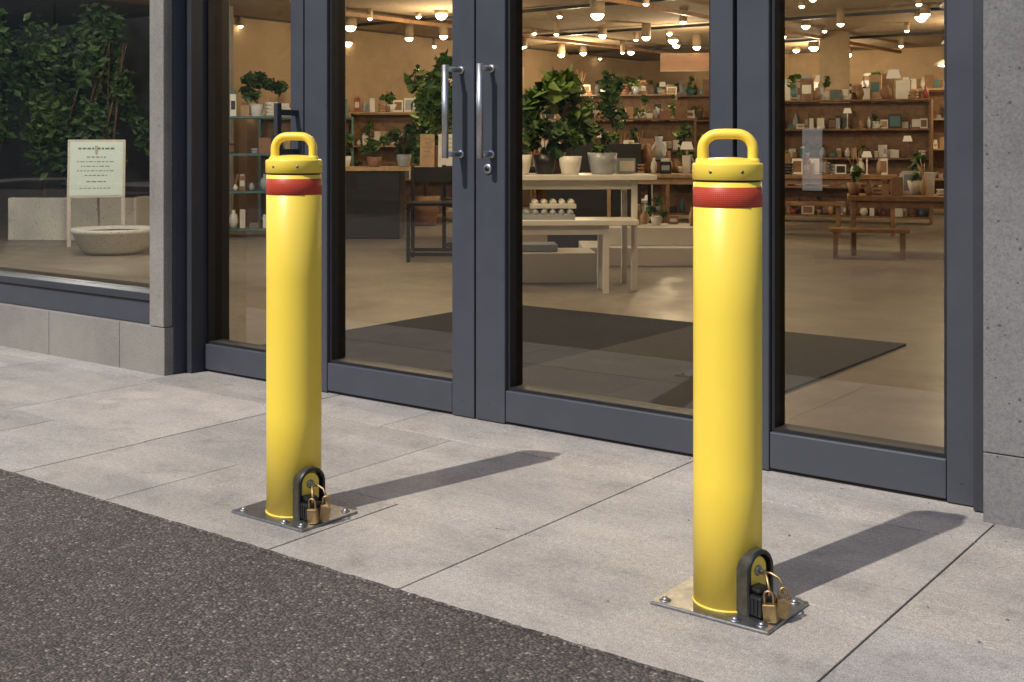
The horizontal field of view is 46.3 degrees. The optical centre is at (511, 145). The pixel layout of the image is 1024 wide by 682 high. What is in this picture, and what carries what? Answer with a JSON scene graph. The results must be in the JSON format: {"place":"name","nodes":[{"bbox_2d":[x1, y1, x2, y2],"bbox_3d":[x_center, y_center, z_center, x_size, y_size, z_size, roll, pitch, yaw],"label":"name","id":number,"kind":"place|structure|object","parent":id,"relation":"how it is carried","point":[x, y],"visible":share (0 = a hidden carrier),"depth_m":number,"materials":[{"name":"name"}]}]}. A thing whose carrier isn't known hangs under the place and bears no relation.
{"place":"outdoors","nodes":[
{"label":"outdoors","id":0,"kind":"place"},
{"bbox_2d":[0,16,149,215],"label":"wing wall","id":1,"kind":"structure","parent":0,"point":[17,179],"depth_m":17.26,"materials":[{"name":"grey paint"}]},
{"bbox_2d":[0,262,149,287],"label":"window inner sill","id":2,"kind":"structure","parent":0,"point":[95,277],"depth_m":6.50,"materials":[{"name":"grey metal"}]},
{"bbox_2d":[0,0,648,60],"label":"wing ceiling","id":3,"kind":"structure","parent":0,"point":[59,12],"depth_m":16.21,"materials":[{"name":"beige paint"}]},
{"bbox_2d":[0,469,703,681],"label":"asphalt road","id":4,"kind":"structure","parent":0,"point":[92,589],"depth_m":2.79,"materials":[{"name":"grey asphalt"}]},
{"bbox_2d":[0,205,943,446],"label":"shop floor","id":5,"kind":"structure","parent":0,"point":[876,288],"depth_m":8.84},
{"bbox_2d":[0,0,149,240],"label":"potted tree","id":6,"kind":"object","parent":5,"relation":"on","point":[43,217],"visible":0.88,"depth_m":13.87,"materials":[{"name":"green plant"}]},
{"bbox_2d":[67,140,125,246],"bbox_3d":[-4.575,0.518,13.235,0.600,1.168,0.413,0,0,-13],"label":"sign stand","id":7,"kind":"object","parent":5,"relation":"on","point":[95,168],"visible":0.92,"depth_m":13.07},
{"bbox_2d":[71,225,149,255],"bbox_3d":[-4.062,0.969,12.218,0.830,0.258,0.830,0,0,37],"label":"bowl planter","id":8,"kind":"object","parent":5,"relation":"on","point":[112,240],"visible":0.9,"depth_m":11.93,"materials":[{"name":"stone"}]},
{"bbox_2d":[229,5,232,226],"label":"wing column","id":9,"kind":"structure","parent":5,"relation":"on","point":[230,89],"depth_m":15.35,"materials":[{"name":"concrete"}]},
{"bbox_2d":[229,90,290,230],"bbox_3d":[-3.071,0.213,14.567,0.900,1.770,0.380,0,0,-8],"label":"plant shelf","id":10,"kind":"object","parent":5,"relation":"on","point":[264,148],"visible":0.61,"depth_m":14.46,"materials":[{"name":"teal paint"}]},
{"bbox_2d":[237,71,288,115],"bbox_3d":[-3.053,-0.639,14.632,0.541,0.574,0.569,0,0,37],"label":"shelf plant","id":11,"kind":"object","parent":10,"relation":"on","point":[258,80],"visible":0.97,"depth_m":14.58,"materials":[{"name":"green plant"}]},
{"bbox_2d":[258,99,353,225],"bbox_3d":[-2.869,0.060,16.730,1.300,2.075,0.392,0,0,-8],"label":"display shelf","id":12,"kind":"object","parent":5,"relation":"on","point":[265,128],"visible":0.02,"depth_m":16.82,"materials":[{"name":"teal paint"}]},
{"bbox_2d":[346,166,434,238],"bbox_3d":[-1.397,0.676,14.457,1.950,0.843,0.840,0,0,0],"label":"shop counter","id":13,"kind":"object","parent":5,"relation":"on","point":[375,202],"visible":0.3,"depth_m":14.08,"materials":[{"name":"black metal"}]},
{"bbox_2d":[346,133,354,166],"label":"plant","id":14,"kind":"object","parent":13,"relation":"on","point":[349,139],"visible":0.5,"depth_m":14.29,"materials":[{"name":"green plant"}]},
{"bbox_2d":[358,133,391,166],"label":"plant","id":15,"kind":"object","parent":13,"relation":"on","point":[373,146],"visible":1,"depth_m":14.34,"materials":[{"name":"green plant"}]},
{"bbox_2d":[391,121,420,166],"bbox_3d":[-1.299,-0.021,14.405,0.333,0.549,0.367,0,0,37],"label":"plant","id":16,"kind":"object","parent":13,"relation":"on","point":[402,156],"visible":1,"depth_m":14.39,"materials":[{"name":"green plant"}]},
{"bbox_2d":[403,49,451,166],"bbox_3d":[-0.837,-0.461,14.426,0.979,1.430,0.785,0,0,-12],"label":"ficus plant","id":17,"kind":"object","parent":13,"relation":"on","point":[428,101],"visible":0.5,"depth_m":14.24,"materials":[{"name":"green plant"}]},
{"bbox_2d":[420,134,434,166],"bbox_3d":[-1.002,0.066,14.147,0.170,0.406,0.088,0,0,0],"label":"price card","id":18,"kind":"object","parent":13,"relation":"on","point":[427,143],"visible":0.88,"depth_m":14.14,"materials":[{"name":"beige paper"}]},
{"bbox_2d":[438,134,451,166],"bbox_3d":[-0.752,0.066,14.145,0.240,0.406,0.088,0,0,0],"label":"price card","id":19,"kind":"object","parent":13,"relation":"on","point":[445,161],"visible":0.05,"depth_m":14.13,"materials":[{"name":"paper"}]},
{"bbox_2d":[349,90,451,213],"bbox_3d":[-1.342,0.081,18.049,2.200,2.033,0.456,0,0,-1],"label":"display shelf","id":20,"kind":"object","parent":5,"relation":"on","point":[376,127],"visible":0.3,"depth_m":18.24,"materials":[{"name":"brown wood"}]},
{"bbox_2d":[393,100,451,225],"bbox_3d":[-1.140,0.186,16.459,0.827,1.808,0.876,0,0,-21],"label":"floor plant","id":21,"kind":"object","parent":5,"relation":"on","point":[426,215],"visible":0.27,"depth_m":16.30,"materials":[{"name":"green plant"}]},
{"bbox_2d":[406,166,451,261],"bbox_3d":[-0.728,0.649,11.533,0.540,0.898,0.537,0,0,0],"label":"black chair","id":22,"kind":"object","parent":5,"relation":"on","point":[431,174],"visible":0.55,"depth_m":11.77,"materials":[{"name":"metal"}]},
{"bbox_2d":[233,17,641,223],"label":"wall","id":23,"kind":"structure","parent":5,"relation":"on","point":[378,65],"depth_m":18.75,"materials":[{"name":"beige paint"}]},
{"bbox_2d":[442,165,451,251],"bbox_3d":[-0.403,0.649,12.291,0.500,0.898,0.497,0,0,-23],"label":"black chair","id":24,"kind":"object","parent":5,"relation":"on","point":[444,243],"visible":0.24,"depth_m":12.40,"materials":[{"name":"metal"}]},
{"bbox_2d":[522,242,595,282],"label":"display plinth","id":25,"kind":"structure","parent":5,"relation":"on","point":[547,262],"depth_m":9.58,"materials":[{"name":"white paint"}]},
{"bbox_2d":[522,217,638,293],"bbox_3d":[0.353,0.824,9.020,1.150,0.548,0.420,0,0,-3],"label":"table","id":26,"kind":"object","parent":5,"relation":"on","point":[598,227],"visible":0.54,"depth_m":8.85,"materials":[{"name":"paint"}]},
{"bbox_2d":[522,209,574,219],"bbox_3d":[0.205,0.512,9.007,0.520,0.072,0.240,0,0,-3],"label":"egg carton","id":27,"kind":"object","parent":26,"relation":"on","point":[550,214],"visible":0.75,"depth_m":8.92,"materials":[{"name":"grey cardboard"}]},
{"bbox_2d":[530,198,575,208],"bbox_3d":[0.309,0.437,9.079,0.340,0.072,0.180,0,0,-3],"label":"egg carton","id":28,"kind":"object","parent":27,"relation":"on","point":[552,204],"visible":1,"depth_m":9.00,"materials":[{"name":"cardboard"}]},
{"bbox_2d":[262,305,905,408],"bbox_3d":[0.265,1.093,6.389,2.800,0.010,2.600,0,0,37],"label":"entrance mat","id":29,"kind":"object","parent":5,"relation":"on","point":[656,369],"depth_m":6.33,"materials":[{"name":"black carpet"}]},
{"bbox_2d":[522,173,656,290],"bbox_3d":[0.398,0.659,9.312,1.350,0.878,0.700,0,0,-3],"label":"white table","id":30,"kind":"object","parent":5,"relation":"on","point":[623,182],"visible":0.52,"depth_m":9.04,"materials":[{"name":"paint"}]},
{"bbox_2d":[522,133,531,174],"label":"succulent plant","id":31,"kind":"object","parent":30,"relation":"on","point":[526,162],"visible":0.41,"depth_m":9.05,"materials":[{"name":"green plant"}]},
{"bbox_2d":[522,116,568,173],"bbox_3d":[0.241,-0.002,9.161,0.319,0.443,0.423,0,0,76],"label":"plant","id":32,"kind":"object","parent":30,"relation":"on","point":[553,133],"visible":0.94,"depth_m":9.14,"materials":[{"name":"green plant"}]},
{"bbox_2d":[522,64,601,173],"bbox_3d":[0.329,-0.218,9.430,0.676,0.874,0.649,0,0,37],"label":"broadleaf plant","id":33,"kind":"object","parent":30,"relation":"on","point":[557,92],"visible":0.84,"depth_m":9.35,"materials":[{"name":"green plant"}]},
{"bbox_2d":[558,128,584,174],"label":"plant","id":34,"kind":"object","parent":30,"relation":"on","point":[570,165],"visible":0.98,"depth_m":9.09,"materials":[{"name":"green plant"}]},
{"bbox_2d":[587,125,621,173],"bbox_3d":[0.695,0.029,9.189,0.245,0.381,0.251,0,0,-23],"label":"herb plant","id":35,"kind":"object","parent":30,"relation":"on","point":[602,159],"visible":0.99,"depth_m":9.12,"materials":[{"name":"green plant"}]},
{"bbox_2d":[615,158,634,173],"bbox_3d":[0.891,0.159,9.438,0.140,0.119,0.102,0,0,-13],"label":"picture frame","id":36,"kind":"object","parent":30,"relation":"on","point":[624,165],"visible":0.96,"depth_m":9.39,"materials":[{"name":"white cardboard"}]},
{"bbox_2d":[529,166,651,222],"bbox_3d":[0.716,0.669,14.016,1.900,0.858,0.700,0,0,7],"label":"display table","id":37,"kind":"object","parent":5,"relation":"on","point":[532,169],"visible":0.03,"depth_m":13.60,"materials":[{"name":"black wood"}]},
{"bbox_2d":[528,137,633,165],"bbox_3d":[0.691,0.051,14.062,1.879,0.376,0.554,0,0,3],"label":"table display","id":38,"kind":"object","parent":37,"relation":"on","point":[590,142],"visible":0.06,"depth_m":14.07,"materials":[{"name":"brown wood"}]},
{"bbox_2d":[547,144,640,247],"bbox_3d":[0.890,0.539,13.004,1.000,1.118,0.402,0,0,3],"label":"black cabinet","id":39,"kind":"object","parent":5,"relation":"on","point":[590,202],"visible":0.29,"depth_m":12.81,"materials":[{"name":"metal"}]},
{"bbox_2d":[530,72,676,202],"bbox_3d":[1.633,-0.128,21.334,2.600,2.452,0.415,0,0,7],"label":"display shelf","id":40,"kind":"object","parent":5,"relation":"on","point":[640,87],"visible":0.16,"depth_m":21.34,"materials":[{"name":"brown wood"}]},
{"bbox_2d":[534,92,695,214],"bbox_3d":[1.530,0.138,17.858,2.400,1.921,0.489,0,0,7],"label":"display shelf","id":41,"kind":"object","parent":5,"relation":"on","point":[680,199],"visible":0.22,"depth_m":17.95,"materials":[{"name":"brown wood"}]},
{"bbox_2d":[579,223,692,265],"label":"display plinth","id":42,"kind":"structure","parent":5,"relation":"on","point":[664,244],"depth_m":11.11,"materials":[{"name":"white paint"}]},
{"bbox_2d":[638,193,692,224],"bbox_3d":[1.739,0.604,11.424,1.149,0.308,0.357,0,0,9],"label":"plinth display","id":43,"kind":"object","parent":42,"relation":"on","point":[644,218],"visible":0.48,"depth_m":11.41,"materials":[{"name":"white ceramic"}]},
{"bbox_2d":[607,173,694,216],"bbox_3d":[1.650,0.699,12.931,1.300,0.798,0.600,0,0,7],"label":"display table","id":44,"kind":"object","parent":5,"relation":"on","point":[676,178],"visible":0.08,"depth_m":12.67,"materials":[{"name":"brown wood"}]},
{"bbox_2d":[637,142,694,173],"bbox_3d":[1.680,0.129,12.946,1.344,0.344,0.524,0,0,10],"label":"table display","id":45,"kind":"object","parent":44,"relation":"on","point":[663,166],"visible":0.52,"depth_m":12.85,"materials":[{"name":"white ceramic"}]},
{"bbox_2d":[628,123,708,172],"bbox_3d":[1.792,0.023,13.123,1.293,0.551,0.367,0,0,12],"label":"table display","id":46,"kind":"object","parent":44,"relation":"on","point":[683,132],"visible":0.44,"depth_m":13.11,"materials":[{"name":"teal paint"}]},
{"bbox_2d":[661,184,668,222],"bbox_3d":[1.007,0.679,16.055,2.200,0.838,0.800,0,0,2],"label":"display table","id":47,"kind":"object","parent":5,"relation":"on","point":[665,193],"visible":0.01,"depth_m":15.66,"materials":[{"name":"brown wood"}]},
{"bbox_2d":[522,131,671,160],"bbox_3d":[1.000,0.002,16.018,2.254,0.514,0.662,0,0,6],"label":"table display","id":48,"kind":"object","parent":47,"relation":"on","point":[650,141],"visible":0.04,"depth_m":15.76,"materials":[{"name":"white paint"}]},
{"bbox_2d":[595,70,629,143],"bbox_3d":[1.316,-0.361,15.170,0.492,1.240,0.544,0,0,37],"label":"ficus plant","id":49,"kind":"object","parent":47,"relation":"on","point":[613,89],"visible":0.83,"depth_m":15.07,"materials":[{"name":"green plant"}]},
{"bbox_2d":[625,73,708,151],"bbox_3d":[3.295,-0.175,24.191,2.400,2.546,0.458,0,0,27],"label":"display shelf","id":50,"kind":"object","parent":5,"relation":"on","point":[699,107],"visible":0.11,"depth_m":24.10,"materials":[{"name":"brown wood"}]},
{"bbox_2d":[785,201,844,237],"bbox_3d":[3.279,0.889,14.582,1.500,0.418,0.300,0,0,17],"label":"wood bench","id":51,"kind":"object","parent":5,"relation":"on","point":[838,205],"visible":0.38,"depth_m":14.33,"materials":[{"name":"brown wood"}]},
{"bbox_2d":[785,73,873,103],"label":"display shelf","id":52,"kind":"object","parent":5,"relation":"on","point":[792,78],"visible":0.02,"depth_m":19.97,"materials":[{"name":"brown wood"}]},
{"bbox_2d":[785,71,880,102],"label":"display shelf","id":53,"kind":"object","parent":5,"relation":"on","point":[865,79],"visible":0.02,"depth_m":22.01,"materials":[{"name":"brown wood"}]},
{"bbox_2d":[820,31,849,102],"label":"shop columns","id":54,"kind":"structure","parent":5,"relation":"on","point":[835,56],"depth_m":18.67,"materials":[{"name":"beige paint"}]},
{"bbox_2d":[785,174,897,235],"bbox_3d":[3.962,0.729,15.069,1.700,0.738,0.750,0,0,17],"label":"wood table","id":55,"kind":"object","parent":5,"relation":"on","point":[833,179],"visible":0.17,"depth_m":14.71,"materials":[{"name":"brown wood"}]},
{"bbox_2d":[785,147,887,174],"bbox_3d":[3.947,0.186,15.082,1.521,0.346,0.583,0,0,23],"label":"table display","id":56,"kind":"object","parent":55,"relation":"on","point":[809,166],"visible":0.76,"depth_m":15.01,"materials":[{"name":"paper"}]},
{"bbox_2d":[785,69,932,224],"bbox_3d":[4.768,0.013,17.202,2.400,2.170,0.408,0,0,23],"label":"display shelf","id":57,"kind":"object","parent":5,"relation":"on","point":[897,131],"visible":0.53,"depth_m":17.20,"materials":[{"name":"brown wood"}]},
{"bbox_2d":[829,227,909,259],"bbox_3d":[3.494,0.954,11.721,0.750,0.288,0.280,0,0,15],"label":"wood bench","id":58,"kind":"object","parent":5,"relation":"on","point":[902,232],"visible":1,"depth_m":11.62,"materials":[{"name":"brown wood"}]},
{"bbox_2d":[847,193,943,255],"bbox_3d":[4.085,0.799,12.088,1.350,0.598,0.700,0,0,15],"label":"wood table","id":59,"kind":"object","parent":5,"relation":"on","point":[864,200],"visible":0.44,"depth_m":11.86,"materials":[{"name":"brown wood"}]},
{"bbox_2d":[847,151,943,195],"bbox_3d":[4.037,0.276,12.114,1.293,0.447,0.600,0,0,9],"label":"table display","id":60,"kind":"object","parent":59,"relation":"on","point":[911,182],"visible":0.79,"depth_m":12.08,"materials":[{"name":"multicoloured wood"}]},
{"bbox_2d":[903,75,943,210],"bbox_3d":[7.431,-0.142,18.689,2.646,2.480,0.426,0,0,27],"label":"display shelf","id":61,"kind":"object","parent":5,"relation":"on","point":[930,82],"visible":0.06,"depth_m":19.18,"materials":[{"name":"brown wood"}]},
{"bbox_2d":[0,346,1023,681],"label":"pavement","id":62,"kind":"structure","parent":0,"point":[570,546],"depth_m":3.48,"materials":[{"name":"grey concrete"}]},
{"bbox_2d":[231,132,357,532],"bbox_3d":[-0.645,0.529,3.577,0.320,1.141,0.226,0,0,37],"label":"bollard","id":63,"kind":"object","parent":62,"relation":"on","point":[297,496],"visible":1,"depth_m":3.52,"materials":[{"name":"metal"}]},
{"bbox_2d":[206,369,972,506],"bbox_3d":[0.006,1.106,4.798,3.650,0.028,0.148,0,0,37],"label":"threshold","id":64,"kind":"object","parent":62,"relation":"on","point":[691,455],"visible":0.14,"depth_m":4.40,"materials":[{"name":"grey metal"}]},
{"bbox_2d":[205,343,265,378],"bbox_3d":[-1.220,1.026,5.696,0.612,0.123,0.118,0,0,37],"label":"rail sidelight","id":65,"kind":"object","parent":64,"relation":"on","point":[237,361],"visible":0.42,"depth_m":5.69,"materials":[{"name":"grey metal"}]},
{"bbox_2d":[207,0,265,351],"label":"window gasket","id":66,"kind":"object","parent":65,"relation":"on","point":[214,171],"visible":0.59,"depth_m":5.87,"materials":[{"name":"black rubber"}]},
{"bbox_2d":[291,0,304,154],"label":"sidelight post","id":67,"kind":"object","parent":64,"relation":"on","point":[297,57],"visible":0.1,"depth_m":5.43,"materials":[{"name":"grey metal"}]},
{"bbox_2d":[274,103,298,155],"bbox_3d":[-1.015,-0.060,5.385,0.025,0.260,0.130,0,0,37],"label":"sidelight handle","id":68,"kind":"object","parent":67,"relation":"attached to","point":[279,112],"visible":0.8,"depth_m":5.34,"materials":[{"name":"black metal"}]},
{"bbox_2d":[305,0,345,391],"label":"door left hinge stile","id":69,"kind":"object","parent":64,"relation":"on","point":[317,70],"depth_m":5.33,"materials":[{"name":"grey metal"}]},
{"bbox_2d":[328,362,451,411],"bbox_3d":[-0.497,1.026,5.148,0.722,0.123,0.118,0,0,37],"label":"rail door","id":70,"kind":"structure","parent":64,"relation":"on","point":[421,391],"depth_m":5.08,"materials":[{"name":"grey metal"}]},
{"bbox_2d":[330,0,451,380],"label":"door glass gasket","id":71,"kind":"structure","parent":70,"relation":"on","point":[337,181],"depth_m":5.35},
{"bbox_2d":[452,0,475,417],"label":"door left lock stile","id":72,"kind":"object","parent":64,"relation":"on","point":[464,214],"depth_m":4.84,"materials":[{"name":"grey metal"}]},
{"bbox_2d":[442,65,463,157],"bbox_3d":[-0.239,-0.136,4.806,0.032,0.372,0.116,0,0,37],"label":"door handle","id":73,"kind":"object","parent":72,"relation":"attached to","point":[446,70],"visible":1,"depth_m":4.76,"materials":[{"name":"silver metal"}]},
{"bbox_2d":[506,390,692,453],"bbox_3d":[0.367,1.026,4.492,0.898,0.123,0.118,0,0,37],"label":"rail door","id":74,"kind":"structure","parent":64,"relation":"on","point":[647,428],"depth_m":4.45,"materials":[{"name":"grey metal"}]},
{"bbox_2d":[508,0,709,417],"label":"door glass gasket","id":75,"kind":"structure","parent":74,"relation":"on","point":[515,195],"depth_m":4.74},
{"bbox_2d":[710,0,736,157],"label":"door right hinge stile","id":76,"kind":"object","parent":64,"relation":"on","point":[723,64],"depth_m":4.14,"materials":[{"name":"grey metal"}]},
{"bbox_2d":[737,0,772,469],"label":"sidelight post","id":77,"kind":"object","parent":64,"relation":"on","point":[754,68],"visible":0.39,"depth_m":4.05,"materials":[{"name":"grey metal"}]},
{"bbox_2d":[770,431,946,498],"bbox_3d":[1.138,1.026,3.908,0.586,0.123,0.118,0,0,37],"label":"rail sidelight","id":78,"kind":"object","parent":64,"relation":"on","point":[912,472],"visible":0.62,"depth_m":3.85,"materials":[{"name":"grey metal"}]},
{"bbox_2d":[772,0,946,456],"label":"window gasket","id":79,"kind":"object","parent":78,"relation":"on","point":[779,424],"visible":0.72,"depth_m":4.05,"materials":[{"name":"black rubber"}]},
{"bbox_2d":[650,129,808,634],"bbox_3d":[0.526,0.529,2.865,0.319,1.141,0.226,0,0,37],"label":"bollard","id":80,"kind":"object","parent":62,"relation":"on","point":[729,581],"visible":1,"depth_m":2.81,"materials":[{"name":"metal"}]},
{"bbox_2d":[947,0,972,505],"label":"end post","id":81,"kind":"object","parent":62,"relation":"on","point":[959,241],"visible":0.56,"depth_m":3.66,"materials":[{"name":"grey metal"}]},
{"bbox_2d":[973,0,983,511],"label":"end post return","id":82,"kind":"object","parent":81,"relation":"attached to","point":[978,451],"visible":0.28,"depth_m":3.58,"materials":[{"name":"grey metal"}]},
{"bbox_2d":[983,0,1023,528],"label":"concrete wall","id":83,"kind":"structure","parent":62,"relation":"on","point":[1003,262],"depth_m":3.46,"materials":[{"name":"grey concrete"}]},
{"bbox_3d":[-6.081,-3.751,9.357,33.000,3.298,0.440,0,0,37],"label":"facade","id":84,"kind":"object","parent":62,"relation":"on","visible":0},
{"bbox_2d":[0,302,172,375],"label":"window plinth","id":85,"kind":"structure","parent":84,"relation":"attached to","point":[138,346],"depth_m":6.08,"materials":[{"name":"grey concrete"}]},
{"bbox_2d":[0,282,149,323],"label":"window sill frame","id":86,"kind":"object","parent":85,"relation":"on","point":[121,308],"visible":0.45,"depth_m":6.19,"materials":[{"name":"grey metal"}]},
{"bbox_2d":[0,270,149,300],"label":"window sill lip","id":87,"kind":"object","parent":86,"relation":"on","point":[111,289],"depth_m":6.21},
{"bbox_2d":[150,0,171,326],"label":"pier concrete","id":88,"kind":"object","parent":85,"relation":"on","point":[160,163],"visible":1,"depth_m":5.73,"materials":[{"name":"grey concrete"}]},
{"bbox_2d":[171,0,184,373],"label":"jamb","id":89,"kind":"object","parent":84,"relation":"attached to","point":[178,166],"visible":0.26,"depth_m":5.77,"materials":[{"name":"grey metal"}]},
{"bbox_2d":[185,0,228,372],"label":"jamb","id":90,"kind":"object","parent":84,"relation":"attached to","point":[195,176],"visible":0.61,"depth_m":5.81,"materials":[{"name":"grey metal"}]},
{"bbox_2d":[476,0,507,423],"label":"door stile","id":91,"kind":"object","parent":84,"relation":"attached to","point":[491,251],"depth_m":4.75,"materials":[{"name":"grey metal"}]},
{"bbox_2d":[476,63,494,157],"bbox_3d":[-0.106,-0.136,4.721,0.032,0.372,0.092,0,0,37],"label":"door handle","id":92,"kind":"object","parent":91,"relation":"attached to","point":[480,69],"visible":1,"depth_m":4.69,"materials":[{"name":"silver metal"}]},
{"bbox_2d":[483,164,491,173],"bbox_3d":[-0.099,0.092,4.760,0.040,0.040,0.012,0,0,37],"label":"door lock","id":93,"kind":"object","parent":91,"relation":"attached to","point":[487,168],"depth_m":4.75,"materials":[{"name":"silver metal"}]},
{"bbox_2d":[105,0,943,60],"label":"shop ceiling","id":94,"kind":"structure","parent":0,"point":[613,18],"depth_m":17.22,"materials":[{"name":"beige paint"}]},
{"bbox_2d":[238,0,930,59],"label":"ceiling spotlights","id":95,"kind":"object","parent":94,"relation":"attached to","point":[597,9],"visible":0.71,"depth_m":17.41,"materials":[{"name":"paint"}]},
{"bbox_2d":[287,0,943,54],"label":"ceiling tracks","id":96,"kind":"object","parent":94,"relation":"attached to","point":[548,37],"visible":0.46,"depth_m":17.09,"materials":[{"name":"black metal"}]},
{"bbox_2d":[660,35,708,71],"bbox_3d":[2.905,-1.500,19.383,1.000,0.600,0.033,0,0,7],"label":"hanging sign","id":97,"kind":"object","parent":94,"relation":"hanging from","point":[684,62],"visible":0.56,"depth_m":19.38,"materials":[{"name":"brown wood"}]},
{"bbox_2d":[934,59,943,66],"bbox_3d":[6.457,-1.491,17.945,0.260,0.618,0.260,0,0,37],"label":"pendant lamp","id":98,"kind":"object","parent":94,"relation":"hanging from","point":[940,63],"visible":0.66,"depth_m":17.89,"materials":[{"name":"white metal"}]},
{"bbox_2d":[641,184,652,215],"bbox_3d":[1.437,0.699,14.469,0.460,0.798,0.452,0,0,17],"label":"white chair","id":99,"kind":"object","parent":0,"point":[644,201],"visible":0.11,"depth_m":14.26,"materials":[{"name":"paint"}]},
{"bbox_3d":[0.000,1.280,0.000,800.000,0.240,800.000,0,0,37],"label":"ground","id":100,"kind":"structure","parent":0,"visible":0},
{"bbox_2d":[642,46,943,98],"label":"back wall","id":101,"kind":"structure","parent":100,"relation":"on","point":[916,63],"depth_m":22.59,"materials":[{"name":"beige paint"}]}
]}

